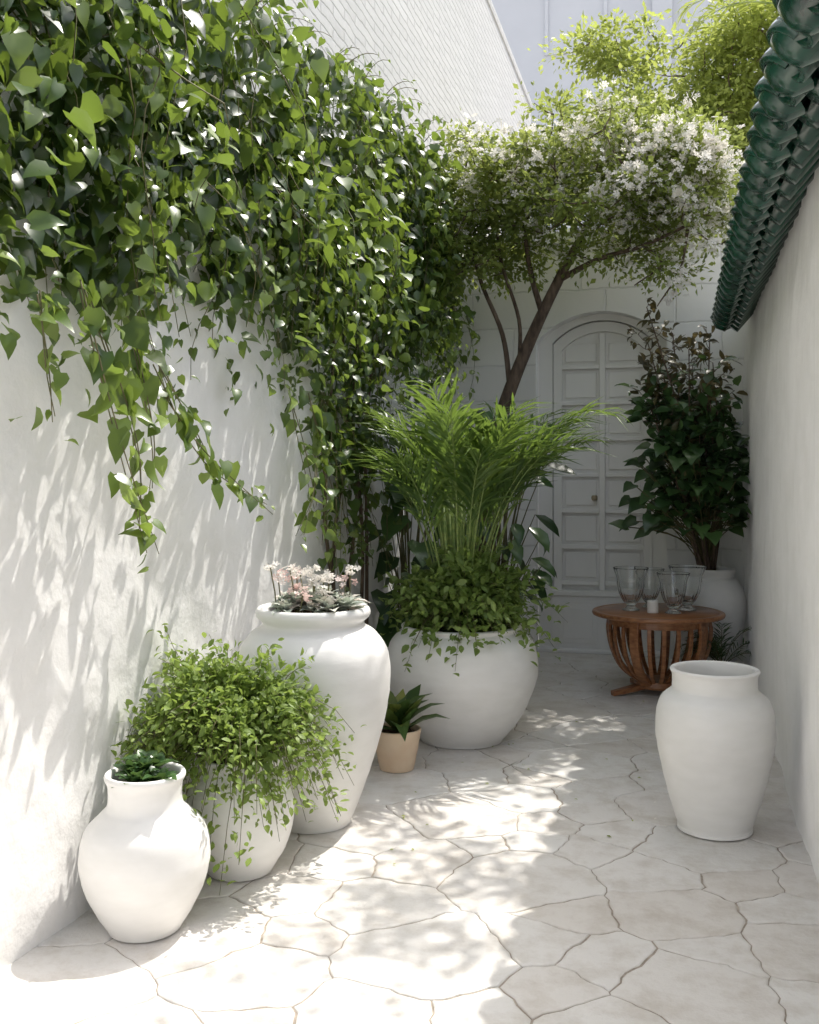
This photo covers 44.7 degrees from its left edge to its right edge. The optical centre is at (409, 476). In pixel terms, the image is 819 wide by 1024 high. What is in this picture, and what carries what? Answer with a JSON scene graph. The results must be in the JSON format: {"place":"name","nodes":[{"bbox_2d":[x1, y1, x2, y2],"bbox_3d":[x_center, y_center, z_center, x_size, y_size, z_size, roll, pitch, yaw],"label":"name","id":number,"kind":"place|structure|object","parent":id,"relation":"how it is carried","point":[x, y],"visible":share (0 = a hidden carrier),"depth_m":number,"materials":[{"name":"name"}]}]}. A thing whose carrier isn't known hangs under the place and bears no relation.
{"place":"outdoors","nodes":[
{"label":"outdoors","id":0,"kind":"place"},
{"bbox_2d":[152,0,532,236],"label":"brick house","id":1,"kind":"structure","parent":0,"point":[450,57],"depth_m":9.13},
{"bbox_2d":[0,651,818,1023],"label":"stone paving","id":2,"kind":"structure","parent":0,"point":[522,887],"depth_m":3.29,"materials":[{"name":"stone"}]},
{"bbox_2d":[78,762,210,942],"bbox_3d":[-0.848,1.197,3.194,0.410,0.500,0.410,0,0,15],"label":"ceramic pot","id":3,"kind":"object","parent":2,"relation":"on","point":[144,855],"visible":0.92,"depth_m":3.06,"materials":[{"name":"ceramic"}]},
{"bbox_2d":[111,749,178,787],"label":"dark plant","id":4,"kind":"object","parent":3,"relation":"in","point":[144,766],"visible":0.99,"depth_m":3.18,"materials":[{"name":"green plant"}]},
{"bbox_2d":[0,0,444,970],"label":"plaster garden wall","id":5,"kind":"structure","parent":2,"relation":"on","point":[84,606],"depth_m":3.43,"materials":[{"name":"white paint"}]},
{"bbox_2d":[0,0,480,624],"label":"climbing vine","id":6,"kind":"object","parent":5,"relation":"attached to","point":[386,196],"visible":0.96,"depth_m":3.88,"materials":[{"name":"green plant"}]},
{"bbox_2d":[186,748,293,881],"bbox_3d":[-0.621,1.232,3.661,0.392,0.431,0.394,0,0,15],"label":"ceramic pot","id":7,"kind":"object","parent":2,"relation":"on","point":[265,853],"visible":0.4,"depth_m":3.51,"materials":[{"name":"ceramic"}]},
{"bbox_2d":[110,623,363,894],"bbox_3d":[-0.615,0.970,3.630,0.775,0.825,0.968,0,0,15],"label":"leafy herb bush","id":8,"kind":"object","parent":7,"relation":"in","point":[235,715],"visible":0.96,"depth_m":3.51,"materials":[{"name":"green plant"}]},
{"bbox_2d":[236,603,390,833],"bbox_3d":[-0.404,0.997,4.187,0.649,0.902,0.656,0,0,15],"label":"ceramic urn","id":9,"kind":"object","parent":2,"relation":"on","point":[349,671],"visible":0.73,"depth_m":3.97,"materials":[{"name":"ceramic"}]},
{"bbox_2d":[263,561,369,614],"bbox_3d":[-0.401,0.469,4.185,0.488,0.229,0.454,0,0,15],"label":"succulent plant","id":10,"kind":"object","parent":9,"relation":"in","point":[318,599],"visible":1,"depth_m":4.12,"materials":[{"name":"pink plant"}]},
{"bbox_2d":[376,722,420,772],"bbox_3d":[-0.062,1.347,4.933,0.241,0.202,0.239,0,0,15],"label":"terracotta pot","id":11,"kind":"object","parent":2,"relation":"on","point":[396,752],"visible":0.73,"depth_m":4.85,"materials":[{"name":"ceramic"}]},
{"bbox_2d":[382,684,449,740],"bbox_3d":[-0.089,1.159,4.936,0.543,0.214,0.450,0,0,39],"label":"strap leaf plant","id":12,"kind":"object","parent":11,"relation":"in","point":[403,710],"visible":0.76,"depth_m":4.89,"materials":[{"name":"green plant"}]},
{"bbox_2d":[368,441,453,647],"bbox_3d":[0.029,0.593,6.477,0.681,1.718,0.781,0,0,15],"label":"philodendron","id":13,"kind":"object","parent":2,"relation":"on","point":[417,548],"visible":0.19,"depth_m":6.34,"materials":[{"name":"green plant"}]},
{"bbox_2d":[388,622,537,748],"bbox_3d":[0.289,1.130,5.493,0.837,0.634,0.847,0,0,15],"label":"ceramic planter","id":14,"kind":"object","parent":2,"relation":"on","point":[484,696],"visible":0.65,"depth_m":5.16,"materials":[{"name":"ceramic"}]},
{"bbox_2d":[378,534,569,675],"bbox_3d":[0.248,0.685,5.508,1.103,0.756,1.010,0,0,40],"label":"trailing shrub","id":15,"kind":"object","parent":14,"relation":"in","point":[469,596],"visible":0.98,"depth_m":5.27,"materials":[{"name":"green plant"}]},
{"bbox_2d":[328,368,629,632],"bbox_3d":[0.359,0.170,5.506,1.588,1.424,1.477,0,0,-22],"label":"areca palm","id":16,"kind":"object","parent":14,"relation":"in","point":[475,471],"visible":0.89,"depth_m":5.22,"materials":[{"name":"plant"}]},
{"bbox_2d":[434,410,575,611],"bbox_3d":[0.649,0.497,6.962,1.017,1.908,0.868,0,0,15],"label":"rubber plant","id":17,"kind":"object","parent":2,"relation":"on","point":[517,532],"visible":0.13,"depth_m":6.82,"materials":[{"name":"green plant"}]},
{"bbox_2d":[390,663,665,863],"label":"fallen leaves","id":18,"kind":"object","parent":2,"relation":"on","point":[525,784],"visible":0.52,"depth_m":4.57,"materials":[{"name":"white plant"}]},
{"bbox_2d":[431,74,746,552],"bbox_3d":[1.276,-0.663,7.142,2.615,4.233,1.852,0,0,15],"label":"flowering tree","id":19,"kind":"object","parent":2,"relation":"on","point":[677,189],"visible":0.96,"depth_m":6.82,"materials":[{"name":"green plant"}]},
{"bbox_2d":[444,221,743,660],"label":"arched stone wall","id":20,"kind":"structure","parent":2,"relation":"on","point":[691,312],"depth_m":8.12,"materials":[{"name":"white paint"}]},
{"bbox_2d":[538,314,666,650],"bbox_3d":[1.600,0.056,8.270,1.046,2.788,0.100,0,0,15],"label":"frame","id":21,"kind":"object","parent":20,"relation":"attached to","point":[546,395],"visible":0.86,"depth_m":8.33,"materials":[{"name":"paint"}]},
{"bbox_2d":[550,589,646,650],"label":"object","id":22,"kind":"structure","parent":21,"relation":"attached to","point":[581,625],"depth_m":8.21,"materials":[{"name":"paint"}]},
{"bbox_2d":[554,321,652,590],"bbox_3d":[1.603,0.070,8.275,0.855,2.760,0.048,0,0,15],"label":"arched door","id":23,"kind":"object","parent":21,"relation":"attached to","point":[593,361],"visible":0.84,"depth_m":8.29,"materials":[{"name":"paint"}]},
{"bbox_2d":[591,495,597,500],"bbox_3d":[1.531,0.180,8.237,0.052,0.044,0.052,0,0,15],"label":"knob","id":24,"kind":"object","parent":23,"relation":"attached to","point":[594,497],"visible":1,"depth_m":8.22,"materials":[{"name":"gold metal"}]},
{"bbox_2d":[537,645,659,656],"bbox_3d":[1.590,1.435,8.231,1.042,0.029,0.280,0,0,15],"label":"threshold","id":25,"kind":"object","parent":2,"relation":"on","point":[542,648],"visible":0.37,"depth_m":8.16,"materials":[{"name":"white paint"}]},
{"bbox_2d":[592,603,725,695],"bbox_3d":[1.662,1.174,6.662,0.868,0.547,0.868,0,0,15],"label":"round wooden table","id":26,"kind":"object","parent":2,"relation":"on","point":[633,624],"visible":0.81,"depth_m":6.48,"materials":[{"name":"brown wood"}]},
{"bbox_2d":[613,566,648,610],"bbox_3d":[1.483,0.756,6.670,0.235,0.288,0.232,0,0,15],"label":"glass goblet","id":27,"kind":"object","parent":26,"relation":"on","point":[630,580],"visible":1,"depth_m":6.60,"materials":[{"name":"clear glass"}]},
{"bbox_2d":[647,600,658,612],"bbox_3d":[1.601,0.855,6.554,0.074,0.090,0.074,0,0,15],"label":"candle","id":28,"kind":"object","parent":26,"relation":"on","point":[652,606],"visible":1,"depth_m":6.52,"materials":[{"name":"wax"}]},
{"bbox_2d":[642,567,664,607],"bbox_3d":[1.643,0.766,6.823,0.205,0.267,0.202,0,0,15],"label":"glass goblet","id":29,"kind":"object","parent":26,"relation":"on","point":[651,589],"visible":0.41,"depth_m":6.75,"materials":[{"name":"clear glass"}]},
{"bbox_2d":[656,571,689,613],"bbox_3d":[1.727,0.766,6.520,0.215,0.267,0.212,0,0,15],"label":"glass goblet","id":30,"kind":"object","parent":26,"relation":"on","point":[673,586],"visible":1,"depth_m":6.46,"materials":[{"name":"clear glass"}]},
{"bbox_2d":[668,564,705,610],"bbox_3d":[1.861,0.750,6.670,0.245,0.298,0.242,0,0,15],"label":"glass goblet","id":31,"kind":"object","parent":26,"relation":"on","point":[694,584],"visible":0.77,"depth_m":6.60,"materials":[{"name":"clear glass"}]},
{"bbox_2d":[672,566,745,661],"bbox_3d":[2.164,1.058,7.245,0.546,0.782,0.540,0,0,15],"label":"ceramic pot","id":32,"kind":"object","parent":2,"relation":"on","point":[722,589],"visible":0.44,"depth_m":7.03,"materials":[{"name":"ceramic"}]},
{"bbox_2d":[608,297,751,569],"bbox_3d":[2.003,-0.284,7.187,0.963,2.015,1.029,0,0,-44],"label":"potted shrub","id":33,"kind":"object","parent":32,"relation":"in","point":[690,443],"visible":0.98,"depth_m":7.07,"materials":[{"name":"green plant"}]},
{"bbox_2d":[674,621,751,662],"bbox_3d":[2.025,1.214,6.681,0.505,0.467,0.638,0,0,15],"label":"potted fern","id":34,"kind":"object","parent":2,"relation":"on","point":[714,651],"visible":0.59,"depth_m":6.65,"materials":[{"name":"green plant"}]},
{"bbox_2d":[655,660,776,840],"bbox_3d":[1.253,1.117,4.087,0.477,0.660,0.478,0,0,15],"label":"ceramic jar","id":35,"kind":"object","parent":2,"relation":"on","point":[715,728],"visible":1,"depth_m":3.92,"materials":[{"name":"white ceramic"}]},
{"bbox_2d":[742,167,818,882],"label":"plaster boundary wall","id":36,"kind":"structure","parent":2,"relation":"on","point":[780,538],"depth_m":4.48,"materials":[{"name":"white paint"}]},
{"bbox_2d":[710,0,818,331],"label":"glazed tile coping","id":37,"kind":"object","parent":36,"relation":"on","point":[779,167],"visible":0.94,"depth_m":3.19,"materials":[{"name":"green tile"}]},
{"bbox_2d":[491,0,767,231],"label":"white building","id":38,"kind":"structure","parent":0,"point":[530,24],"depth_m":20.88,"materials":[{"name":"white paint"}]},
{"bbox_2d":[526,0,778,216],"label":"leafy tree","id":39,"kind":"object","parent":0,"point":[750,44],"visible":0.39,"depth_m":9.38,"materials":[{"name":"green plant"}]},
{"bbox_2d":[675,0,778,161],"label":"palm tree","id":40,"kind":"object","parent":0,"point":[751,5],"visible":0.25,"depth_m":8.91,"materials":[{"name":"green plant"}]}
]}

